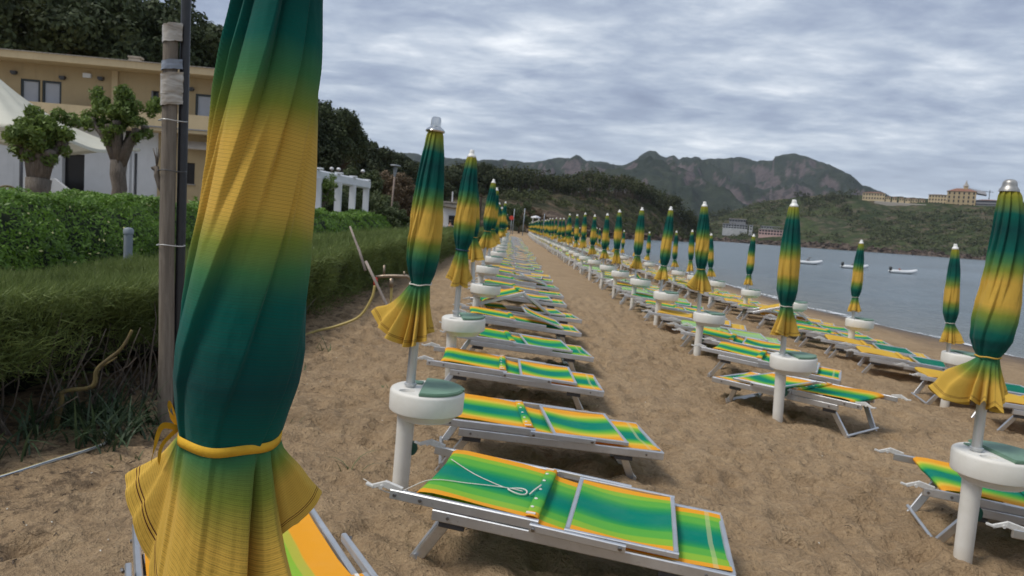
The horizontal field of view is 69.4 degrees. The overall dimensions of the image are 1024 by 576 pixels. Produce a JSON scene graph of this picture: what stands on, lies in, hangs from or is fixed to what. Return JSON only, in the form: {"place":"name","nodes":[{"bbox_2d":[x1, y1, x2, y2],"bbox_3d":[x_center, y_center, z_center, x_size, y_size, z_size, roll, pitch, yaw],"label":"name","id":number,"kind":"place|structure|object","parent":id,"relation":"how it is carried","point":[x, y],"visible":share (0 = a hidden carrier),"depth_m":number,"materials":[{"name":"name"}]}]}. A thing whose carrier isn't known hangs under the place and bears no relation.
{"place":"outdoors","nodes":[
{"label":"outdoors","id":0,"kind":"place"},
{"bbox_2d":[125,0,322,575],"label":"parasol","id":1,"kind":"object","parent":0,"point":[222,484],"visible":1,"depth_m":1.21,"materials":[{"name":"fabric"}]},
{"bbox_2d":[0,230,1023,575],"bbox_3d":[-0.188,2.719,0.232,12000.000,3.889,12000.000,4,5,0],"label":"ground","id":2,"kind":"structure","parent":0,"point":[794,486],"depth_m":5.65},
{"bbox_2d":[0,414,79,461],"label":"strap leaved plant","id":3,"kind":"object","parent":2,"relation":"on","point":[26,446],"visible":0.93,"depth_m":4.58,"materials":[{"name":"green plant"}]},
{"bbox_2d":[0,103,93,193],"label":"pollarded tree","id":4,"kind":"object","parent":2,"relation":"on","point":[34,136],"visible":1,"depth_m":14.86,"materials":[{"name":"green plant"}]},
{"bbox_2d":[0,432,108,477],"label":"garden hose","id":5,"kind":"object","parent":2,"relation":"on","point":[57,459],"visible":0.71,"depth_m":4.53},
{"bbox_2d":[0,0,154,61],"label":"pine tree","id":6,"kind":"object","parent":2,"relation":"on","point":[71,22],"visible":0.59,"depth_m":35.02,"materials":[{"name":"green plant"}]},
{"bbox_2d":[0,372,174,453],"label":"strap leaved plant","id":7,"kind":"object","parent":2,"relation":"on","point":[106,416],"visible":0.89,"depth_m":5.06,"materials":[{"name":"green plant"}]},
{"bbox_2d":[0,0,179,58],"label":"pine tree","id":8,"kind":"object","parent":2,"relation":"on","point":[132,9],"visible":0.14,"depth_m":38.91,"materials":[{"name":"green plant"}]},
{"bbox_2d":[0,48,214,205],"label":"hotel building","id":9,"kind":"structure","parent":2,"relation":"on","point":[47,82],"depth_m":29.35,"materials":[{"name":"paint"}]},
{"bbox_2d":[21,78,39,101],"bbox_3d":[-18.986,-7.430,29.203,0.720,1.580,0.120,3,5,-7],"label":"window","id":10,"kind":"structure","parent":9,"relation":"in","point":[30,88],"depth_m":29.17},
{"bbox_2d":[42,80,61,103],"bbox_3d":[-18.206,-7.385,29.304,0.710,1.580,0.120,3,5,-7],"label":"window","id":11,"kind":"structure","parent":9,"relation":"in","point":[51,90],"depth_m":29.27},
{"bbox_2d":[65,155,84,191],"bbox_3d":[-17.650,-4.041,29.940,0.840,2.700,0.040,3,5,-7],"label":"doorway","id":12,"kind":"structure","parent":9,"relation":"in","point":[74,165],"depth_m":29.86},
{"bbox_2d":[195,94,210,115],"bbox_3d":[-12.491,-7.054,30.048,0.700,1.580,0.120,3,5,-7],"label":"window","id":13,"kind":"structure","parent":9,"relation":"in","point":[202,106],"depth_m":30.00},
{"bbox_2d":[123,228,133,261],"bbox_3d":[-4.693,-0.071,9.019,0.120,1.330,0.120,4,5,0],"label":"bollard light","id":14,"kind":"object","parent":2,"relation":"on","point":[128,233],"visible":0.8,"depth_m":8.94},
{"bbox_2d":[103,0,221,66],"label":"pine tree","id":15,"kind":"object","parent":2,"relation":"on","point":[167,11],"visible":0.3,"depth_m":41.91,"materials":[{"name":"green plant"}]},
{"bbox_2d":[151,22,187,424],"bbox_3d":[-2.538,-0.285,5.440,0.249,3.258,0.164,2,5,-23],"label":"wooden post","id":16,"kind":"object","parent":2,"relation":"on","point":[171,86],"visible":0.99,"depth_m":5.38,"materials":[{"name":"brown wood"}]},
{"bbox_2d":[173,0,190,413],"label":"black tube","id":17,"kind":"object","parent":2,"relation":"on","point":[182,160],"visible":0.56,"depth_m":5.42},
{"bbox_2d":[0,185,405,272],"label":"hedge","id":18,"kind":"object","parent":2,"relation":"on","point":[47,230],"visible":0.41,"depth_m":9.04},
{"bbox_2d":[0,224,483,435],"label":"hedge","id":19,"kind":"object","parent":2,"relation":"on","point":[64,318],"visible":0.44,"depth_m":5.84,"materials":[{"name":"green plant"}]},
{"bbox_2d":[120,508,377,575],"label":"sun lounger","id":20,"kind":"object","parent":2,"relation":"on","point":[312,546],"visible":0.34,"depth_m":3.04,"materials":[{"name":"fabric"}]},
{"bbox_2d":[321,173,337,207],"bbox_3d":[-6.849,-2.590,26.061,1.287,2.987,1.462,2,5,-18],"label":"pollarded tree","id":21,"kind":"object","parent":2,"relation":"on","point":[327,185],"visible":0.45,"depth_m":25.88,"materials":[{"name":"green plant"}]},
{"bbox_2d":[317,118,343,171],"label":"broad tree","id":22,"kind":"object","parent":2,"relation":"on","point":[328,155],"visible":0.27,"depth_m":56.05,"materials":[{"name":"plant"}]},
{"bbox_2d":[317,99,363,161],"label":"broad tree","id":23,"kind":"object","parent":2,"relation":"on","point":[347,126],"visible":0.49,"depth_m":57.84,"materials":[{"name":"green wood"}]},
{"bbox_2d":[315,167,370,211],"bbox_3d":[-6.614,-2.731,27.691,0.466,3.190,8.284,4,5,5],"label":"pergola","id":24,"kind":"object","parent":2,"relation":"on","point":[352,182],"visible":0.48,"depth_m":28.06,"materials":[{"name":"white paint"}]},
{"bbox_2d":[330,111,372,174],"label":"broad tree","id":25,"kind":"object","parent":2,"relation":"on","point":[364,143],"visible":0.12,"depth_m":63.38,"materials":[{"name":"plant"}]},
{"bbox_2d":[339,151,378,176],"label":"broad tree","id":26,"kind":"object","parent":2,"relation":"on","point":[369,166],"visible":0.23,"depth_m":85.74,"materials":[{"name":"plant"}]},
{"bbox_2d":[358,169,384,196],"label":"tamarisk bush","id":27,"kind":"object","parent":2,"relation":"on","point":[376,179],"visible":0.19,"depth_m":46.28,"materials":[{"name":"green plant"}]},
{"bbox_2d":[360,192,399,211],"bbox_3d":[-7.344,-3.572,40.011,2.832,3.280,3.026,4,5,0],"label":"tamarisk bush","id":28,"kind":"object","parent":2,"relation":"on","point":[384,201],"visible":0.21,"depth_m":39.49,"materials":[{"name":"green plant"}]},
{"bbox_2d":[366,141,396,177],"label":"broad tree","id":29,"kind":"object","parent":2,"relation":"on","point":[383,157],"visible":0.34,"depth_m":91.79,"materials":[{"name":"plant"}]},
{"bbox_2d":[371,205,409,229],"bbox_3d":[-5.311,-2.839,32.478,2.157,1.640,2.004,4,5,0],"label":"clipped bush","id":30,"kind":"object","parent":2,"relation":"on","point":[395,214],"visible":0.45,"depth_m":32.02,"materials":[{"name":"green plant"}]},
{"bbox_2d":[377,169,403,207],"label":"tamarisk bush","id":31,"kind":"object","parent":2,"relation":"on","point":[397,190],"visible":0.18,"depth_m":48.66,"materials":[{"name":"green plant"}]},
{"bbox_2d":[386,172,415,217],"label":"tamarisk bush","id":32,"kind":"object","parent":2,"relation":"on","point":[408,188],"visible":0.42,"depth_m":50.65,"materials":[{"name":"green plant"}]},
{"bbox_2d":[388,149,417,183],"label":"broad tree","id":33,"kind":"object","parent":2,"relation":"on","point":[407,167],"visible":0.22,"depth_m":100.11,"materials":[{"name":"plant"}]},
{"bbox_2d":[389,378,464,490],"bbox_3d":[-0.549,1.052,4.481,0.448,0.942,0.448,6,5,-1],"label":"table post","id":34,"kind":"object","parent":2,"relation":"on","point":[430,401],"visible":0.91,"depth_m":4.34,"materials":[{"name":"white plastic"}]},
{"bbox_2d":[371,116,444,387],"bbox_3d":[-0.619,-0.122,4.362,0.386,1.775,0.266,6,5,-1],"label":"parasol","id":35,"kind":"object","parent":34,"relation":"on","point":[404,318],"visible":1,"depth_m":4.30,"materials":[{"name":"fabric"}]},
{"bbox_2d":[443,192,456,226],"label":"beach hut","id":36,"kind":"object","parent":2,"relation":"on","point":[449,213],"visible":0.43,"depth_m":59.49,"materials":[{"name":"paint"}]},
{"bbox_2d":[444,168,463,201],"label":"broad tree","id":37,"kind":"object","parent":2,"relation":"on","point":[453,176],"visible":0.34,"depth_m":145.28,"materials":[{"name":"green wood"}]},
{"bbox_2d":[441,312,485,377],"bbox_3d":[-0.518,0.746,7.604,0.448,0.942,0.448,2,6,-10],"label":"table post","id":38,"kind":"object","parent":2,"relation":"on","point":[464,324],"visible":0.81,"depth_m":7.42,"materials":[{"name":"white plastic"}]},
{"bbox_2d":[446,150,477,316],"bbox_3d":[-0.477,-0.468,7.484,0.303,1.841,0.241,3,6,-26],"label":"parasol","id":39,"kind":"object","parent":38,"relation":"on","point":[459,275],"visible":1,"depth_m":7.39,"materials":[{"name":"fabric"}]},
{"bbox_2d":[470,282,500,306],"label":"table post","id":40,"kind":"object","parent":2,"relation":"on","point":[486,290],"visible":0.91,"depth_m":10.73,"materials":[{"name":"white plastic"}]},
{"bbox_2d":[468,189,484,293],"bbox_3d":[-0.576,-0.820,10.771,0.372,1.824,0.255,1,6,-28],"label":"parasol","id":41,"kind":"object","parent":40,"relation":"on","point":[475,252],"visible":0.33,"depth_m":10.76,"materials":[{"name":"fabric"}]},
{"bbox_2d":[476,265,498,282],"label":"table post","id":42,"kind":"object","parent":2,"relation":"on","point":[487,270],"visible":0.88,"depth_m":13.89,"materials":[{"name":"white plastic"}]},
{"bbox_2d":[479,179,497,265],"bbox_3d":[-0.456,-1.156,14.009,0.371,1.806,0.250,2,5,-19],"label":"parasol","id":43,"kind":"object","parent":42,"relation":"on","point":[487,241],"visible":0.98,"depth_m":13.92,"materials":[{"name":"fabric"}]},
{"bbox_2d":[477,162,501,222],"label":"broad tree","id":44,"kind":"object","parent":2,"relation":"on","point":[487,174],"visible":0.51,"depth_m":166.13,"materials":[{"name":"plant"}]},
{"bbox_2d":[417,342,603,409],"bbox_3d":[-0.047,0.903,7.162,1.784,0.482,0.876,6,5,-2],"label":"sun lounger","id":45,"kind":"object","parent":2,"relation":"on","point":[529,373],"visible":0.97,"depth_m":6.92,"materials":[{"name":"fabric"}]},
{"bbox_2d":[439,321,593,371],"bbox_3d":[0.014,0.744,8.720,1.784,0.482,0.846,6,5,-7],"label":"sun lounger","id":46,"kind":"object","parent":2,"relation":"on","point":[523,343],"visible":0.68,"depth_m":8.43,"materials":[{"name":"metal"}]},
{"bbox_2d":[466,284,566,308],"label":"sun lounger","id":47,"kind":"object","parent":2,"relation":"on","point":[548,301],"visible":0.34,"depth_m":12.81,"materials":[{"name":"fabric"}]},
{"bbox_2d":[452,303,581,343],"bbox_3d":[0.036,0.543,10.350,1.784,0.528,0.846,6,5,-5],"label":"sun lounger","id":48,"kind":"object","parent":2,"relation":"on","point":[551,325],"visible":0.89,"depth_m":10.10,"materials":[{"name":"fabric"}]},
{"bbox_2d":[476,272,558,290],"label":"sun lounger","id":49,"kind":"object","parent":2,"relation":"on","point":[524,282],"visible":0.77,"depth_m":15.61,"materials":[{"name":"fabric"}]},
{"bbox_2d":[475,277,563,298],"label":"sun lounger","id":50,"kind":"object","parent":2,"relation":"on","point":[534,290],"visible":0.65,"depth_m":14.45,"materials":[{"name":"fabric"}]},
{"bbox_2d":[463,287,581,323],"bbox_3d":[0.141,0.354,11.465,1.784,0.683,0.846,5,5,-9],"label":"sun lounger","id":51,"kind":"object","parent":2,"relation":"on","point":[559,316],"visible":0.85,"depth_m":11.21,"materials":[{"name":"metal"}]},
{"bbox_2d":[508,201,537,232],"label":"tamarisk bush","id":52,"kind":"object","parent":2,"relation":"on","point":[527,220],"visible":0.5,"depth_m":148.37,"materials":[{"name":"green plant"}]},
{"bbox_2d":[498,269,552,283],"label":"sun lounger","id":53,"kind":"object","parent":2,"relation":"on","point":[518,275],"visible":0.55,"depth_m":17.19,"materials":[{"name":"fabric"}]},
{"bbox_2d":[435,394,663,479],"bbox_3d":[0.133,1.096,5.408,1.784,0.482,0.876,5,5,-6],"label":"sun lounger","id":54,"kind":"object","parent":2,"relation":"on","point":[623,443],"visible":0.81,"depth_m":5.19,"materials":[{"name":"fabric"}]},
{"bbox_2d":[365,439,736,575],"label":"sun lounger","id":55,"kind":"object","parent":2,"relation":"on","point":[664,534],"visible":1,"depth_m":3.67,"materials":[{"name":"fabric"}]},
{"bbox_2d":[363,459,541,494],"bbox_3d":[-0.322,0.986,3.915,0.924,0.084,0.424,3,5,-12],"label":"cord","id":56,"kind":"object","parent":55,"relation":"on","point":[476,484],"visible":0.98,"depth_m":3.83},
{"bbox_2d":[599,265,614,288],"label":"table post","id":57,"kind":"object","parent":2,"relation":"on","point":[606,268],"visible":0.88,"depth_m":21.27,"materials":[{"name":"white plastic"}]},
{"bbox_2d":[600,213,609,271],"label":"parasol","id":58,"kind":"object","parent":57,"relation":"on","point":[604,244],"visible":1,"depth_m":21.22,"materials":[{"name":"fabric"}]},
{"bbox_2d":[611,270,628,298],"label":"table post","id":59,"kind":"object","parent":2,"relation":"on","point":[620,274],"visible":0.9,"depth_m":18.47,"materials":[{"name":"white plastic"}]},
{"bbox_2d":[612,210,621,270],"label":"parasol","id":60,"kind":"object","parent":59,"relation":"on","point":[616,259],"visible":1,"depth_m":18.46,"materials":[{"name":"fabric"}]},
{"bbox_2d":[571,225,695,241],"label":"shore rocks","id":61,"kind":"object","parent":2,"relation":"on","point":[632,236],"visible":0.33,"depth_m":271.02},
{"bbox_2d":[630,278,650,309],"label":"table post","id":62,"kind":"object","parent":2,"relation":"on","point":[640,283],"visible":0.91,"depth_m":16.01,"materials":[{"name":"white plastic"}]},
{"bbox_2d":[629,207,644,278],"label":"parasol","id":63,"kind":"object","parent":62,"relation":"on","point":[636,263],"visible":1,"depth_m":16.10,"materials":[{"name":"fabric"}]},
{"bbox_2d":[618,290,703,309],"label":"sun lounger","id":64,"kind":"object","parent":2,"relation":"on","point":[651,298],"visible":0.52,"depth_m":15.71,"materials":[{"name":"metal"}]},
{"bbox_2d":[653,290,678,325],"bbox_3d":[2.742,0.526,13.382,0.448,0.942,0.448,6,6,4],"label":"table post","id":65,"kind":"object","parent":2,"relation":"on","point":[667,296],"visible":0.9,"depth_m":13.21,"materials":[{"name":"white plastic"}]},
{"bbox_2d":[654,206,672,291],"bbox_3d":[2.750,-0.611,13.335,0.256,1.726,0.255,8,3,16],"label":"parasol","id":66,"kind":"object","parent":65,"relation":"on","point":[665,256],"visible":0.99,"depth_m":13.27,"materials":[{"name":"fabric"}]},
{"bbox_2d":[633,298,727,320],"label":"sun lounger","id":67,"kind":"object","parent":2,"relation":"on","point":[674,307],"visible":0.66,"depth_m":14.40,"materials":[{"name":"metal"}]},
{"bbox_2d":[641,306,746,330],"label":"sun lounger","id":68,"kind":"object","parent":2,"relation":"on","point":[664,314],"visible":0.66,"depth_m":12.89,"materials":[{"name":"fabric"}]},
{"bbox_2d":[693,310,725,355],"bbox_3d":[2.784,0.811,10.613,0.448,0.942,0.448,5,5,-1],"label":"table post","id":69,"kind":"object","parent":2,"relation":"on","point":[705,318],"visible":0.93,"depth_m":10.47,"materials":[{"name":"white plastic"}]},
{"bbox_2d":[686,202,711,324],"bbox_3d":[2.678,-0.345,10.473,0.354,1.751,0.245,1,6,-35],"label":"parasol","id":70,"kind":"object","parent":69,"relation":"on","point":[699,282],"visible":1,"depth_m":10.43,"materials":[{"name":"fabric"}]},
{"bbox_2d":[708,280,725,304],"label":"table post","id":71,"kind":"object","parent":2,"relation":"on","point":[719,284],"visible":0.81,"depth_m":19.91,"materials":[{"name":"white plastic"}]},
{"bbox_2d":[707,233,715,279],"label":"parasol","id":72,"kind":"object","parent":71,"relation":"attached to","point":[710,273],"visible":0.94,"depth_m":19.97,"materials":[{"name":"fabric"}]},
{"bbox_2d":[666,317,780,346],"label":"sun lounger","id":73,"kind":"object","parent":2,"relation":"on","point":[760,336],"visible":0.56,"depth_m":11.71,"materials":[{"name":"fabric"}]},
{"bbox_2d":[672,323,800,353],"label":"sun lounger","id":74,"kind":"object","parent":2,"relation":"on","point":[754,343],"visible":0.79,"depth_m":10.78,"materials":[{"name":"fabric"}]},
{"bbox_2d":[741,289,760,319],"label":"table post","id":75,"kind":"object","parent":2,"relation":"on","point":[751,293],"visible":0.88,"depth_m":17.21,"materials":[{"name":"white plastic"}]},
{"bbox_2d":[744,234,754,289],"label":"parasol","id":76,"kind":"object","parent":75,"relation":"attached to","point":[750,264],"visible":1,"depth_m":17.23,"materials":[{"name":"fabric"}]},
{"bbox_2d":[728,301,799,320],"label":"sun lounger","id":77,"kind":"object","parent":2,"relation":"on","point":[745,307],"visible":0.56,"depth_m":16.73,"materials":[{"name":"metal"}]},
{"bbox_2d":[691,337,841,394],"bbox_3d":[3.239,1.033,9.470,1.784,0.482,0.846,8,6,24],"label":"sun lounger","id":78,"kind":"object","parent":2,"relation":"on","point":[736,353],"visible":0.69,"depth_m":9.32,"materials":[{"name":"fabric"}]},
{"bbox_2d":[746,304,834,328],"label":"sun lounger","id":79,"kind":"object","parent":2,"relation":"on","point":[803,316],"visible":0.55,"depth_m":15.67,"materials":[{"name":"metal"}]},
{"bbox_2d":[769,350,817,422],"bbox_3d":[2.792,1.125,7.416,0.448,0.942,0.448,2,5,0],"label":"table post","id":80,"kind":"object","parent":2,"relation":"on","point":[797,363],"visible":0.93,"depth_m":7.30,"materials":[{"name":"white plastic"}]},
{"bbox_2d":[770,200,800,355],"bbox_3d":[2.704,-0.004,7.286,0.322,1.725,0.198,2,5,-23],"label":"parasol","id":81,"kind":"object","parent":80,"relation":"on","point":[785,326],"visible":1,"depth_m":7.21,"materials":[{"name":"fabric"}]},
{"bbox_2d":[712,372,911,437],"bbox_3d":[3.059,1.183,7.744,0.876,0.482,1.784,0,8,-39],"label":"sun lounger","id":82,"kind":"object","parent":2,"relation":"on","point":[831,397],"visible":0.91,"depth_m":7.53,"materials":[{"name":"fabric"}]},
{"bbox_2d":[766,314,862,334],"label":"sun lounger","id":83,"kind":"object","parent":2,"relation":"on","point":[820,325],"visible":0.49,"depth_m":14.56,"materials":[{"name":"fabric"}]},
{"bbox_2d":[794,324,891,346],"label":"sun lounger","id":84,"kind":"object","parent":2,"relation":"on","point":[804,329],"visible":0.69,"depth_m":13.24,"materials":[{"name":"metal"}]},
{"bbox_2d":[845,317,874,357],"bbox_3d":[5.841,0.979,12.518,0.448,0.942,0.448,4,5,0],"label":"table post","id":85,"kind":"object","parent":2,"relation":"on","point":[859,324],"visible":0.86,"depth_m":12.36,"materials":[{"name":"white plastic"}]},
{"bbox_2d":[847,240,863,318],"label":"parasol","id":86,"kind":"object","parent":85,"relation":"attached to","point":[856,282],"visible":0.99,"depth_m":12.36,"materials":[{"name":"fabric"}]},
{"bbox_2d":[810,331,929,372],"bbox_3d":[5.799,1.082,12.062,1.784,0.482,0.846,7,5,17],"label":"sun lounger","id":87,"kind":"object","parent":2,"relation":"on","point":[835,340],"visible":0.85,"depth_m":12.03,"materials":[{"name":"fabric"}]},
{"bbox_2d":[839,342,944,373],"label":"sun lounger","id":88,"kind":"object","parent":2,"relation":"on","point":[875,356],"visible":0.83,"depth_m":10.77,"materials":[{"name":"fabric"}]},
{"bbox_2d":[874,447,1023,541],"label":"sun lounger","id":89,"kind":"object","parent":2,"relation":"on","point":[945,478],"visible":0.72,"depth_m":4.60,"materials":[{"name":"fabric"}]},
{"bbox_2d":[940,349,975,407],"bbox_3d":[5.452,1.251,9.068,0.448,0.942,0.448,6,5,-1],"label":"table post","id":90,"kind":"object","parent":2,"relation":"on","point":[952,358],"visible":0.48,"depth_m":8.95,"materials":[{"name":"white plastic"}]},
{"bbox_2d":[939,244,963,369],"bbox_3d":[5.336,0.245,8.959,0.229,1.555,0.230,-1,6,-12],"label":"parasol","id":91,"kind":"object","parent":90,"relation":"attached to","point":[951,334],"visible":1,"depth_m":8.91,"materials":[{"name":"fabric"}]},
{"bbox_2d":[894,363,1023,404],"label":"sun lounger","id":92,"kind":"object","parent":2,"relation":"on","point":[927,374],"visible":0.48,"depth_m":9.41,"materials":[{"name":"fabric"}]},
{"bbox_2d":[949,439,1023,563],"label":"table post","id":93,"kind":"object","parent":2,"relation":"on","point":[997,466],"visible":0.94,"depth_m":4.28,"materials":[{"name":"white plastic"}]},
{"bbox_2d":[928,179,1023,452],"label":"parasol","id":94,"kind":"object","parent":93,"relation":"on","point":[978,380],"visible":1,"depth_m":4.19,"materials":[{"name":"fabric"}]},
{"bbox_2d":[971,393,1023,431],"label":"sun lounger","id":95,"kind":"object","parent":2,"relation":"on","point":[1014,402],"visible":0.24,"depth_m":7.92,"materials":[{"name":"metal"}]},
{"bbox_2d":[986,521,1023,539],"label":"sun lounger","id":96,"kind":"object","parent":2,"relation":"on","point":[1017,532],"visible":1,"depth_m":3.96,"materials":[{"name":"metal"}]},
{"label":"terrace","id":97,"kind":"structure","parent":2,"relation":"on","visible":0},
{"bbox_2d":[0,79,139,194],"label":"tent canopy","id":98,"kind":"object","parent":97,"relation":"on","point":[12,103],"visible":0.38,"depth_m":23.10,"materials":[{"name":"fabric"}]},
{"bbox_2d":[80,83,161,194],"bbox_3d":[-9.263,-2.913,17.508,1.829,3.778,1.160,6,5,18],"label":"pollarded tree","id":99,"kind":"object","parent":97,"relation":"on","point":[121,113],"visible":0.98,"depth_m":17.25,"materials":[{"name":"green plant"}]},
{"bbox_2d":[409,190,695,238],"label":"headland","id":100,"kind":"structure","parent":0,"point":[600,213],"depth_m":268.87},
{"bbox_2d":[383,161,713,236],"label":"pine","id":101,"kind":"object","parent":100,"relation":"on","point":[517,174],"depth_m":300.23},
{"bbox_2d":[443,187,696,239],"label":"scrub","id":102,"kind":"object","parent":100,"relation":"on","point":[524,194],"visible":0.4,"depth_m":284.51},
{"bbox_2d":[142,0,1023,202],"label":"sky","id":103,"kind":"structure","parent":0,"point":[905,98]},
{"bbox_2d":[403,151,888,219],"bbox_3d":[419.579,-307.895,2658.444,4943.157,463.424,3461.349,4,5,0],"label":"mountains","id":104,"kind":"structure","parent":0,"point":[715,185],"depth_m":2136.28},
{"bbox_2d":[601,239,1023,357],"bbox_3d":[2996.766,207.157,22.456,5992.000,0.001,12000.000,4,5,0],"label":"sea","id":105,"kind":"structure","parent":0,"point":[912,303],"depth_m":51.32,"materials":[{"name":"liquid"}]},
{"bbox_2d":[686,194,994,257],"bbox_3d":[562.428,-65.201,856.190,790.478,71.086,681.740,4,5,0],"label":"town hill","id":106,"kind":"structure","parent":0,"point":[823,225],"depth_m":798.09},
{"bbox_2d":[722,223,747,235],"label":"white building","id":107,"kind":"structure","parent":106,"relation":"on","point":[734,229],"depth_m":797.45,"materials":[{"name":"grey concrete"}]},
{"bbox_2d":[698,189,860,218],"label":"hill trees","id":108,"kind":"object","parent":106,"relation":"on","point":[832,195],"visible":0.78,"depth_m":896.57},
{"bbox_2d":[686,193,995,255],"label":"hill scrub","id":109,"kind":"object","parent":106,"relation":"on","point":[836,236],"visible":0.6,"depth_m":781.19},
{"bbox_2d":[713,237,985,259],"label":"shore rocks","id":110,"kind":"object","parent":106,"relation":"on","point":[836,246],"visible":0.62,"depth_m":714.52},
{"bbox_2d":[946,181,986,205],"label":"ochre building","id":111,"kind":"structure","parent":106,"relation":"on","point":[965,195],"depth_m":836.81,"materials":[{"name":"paint"}]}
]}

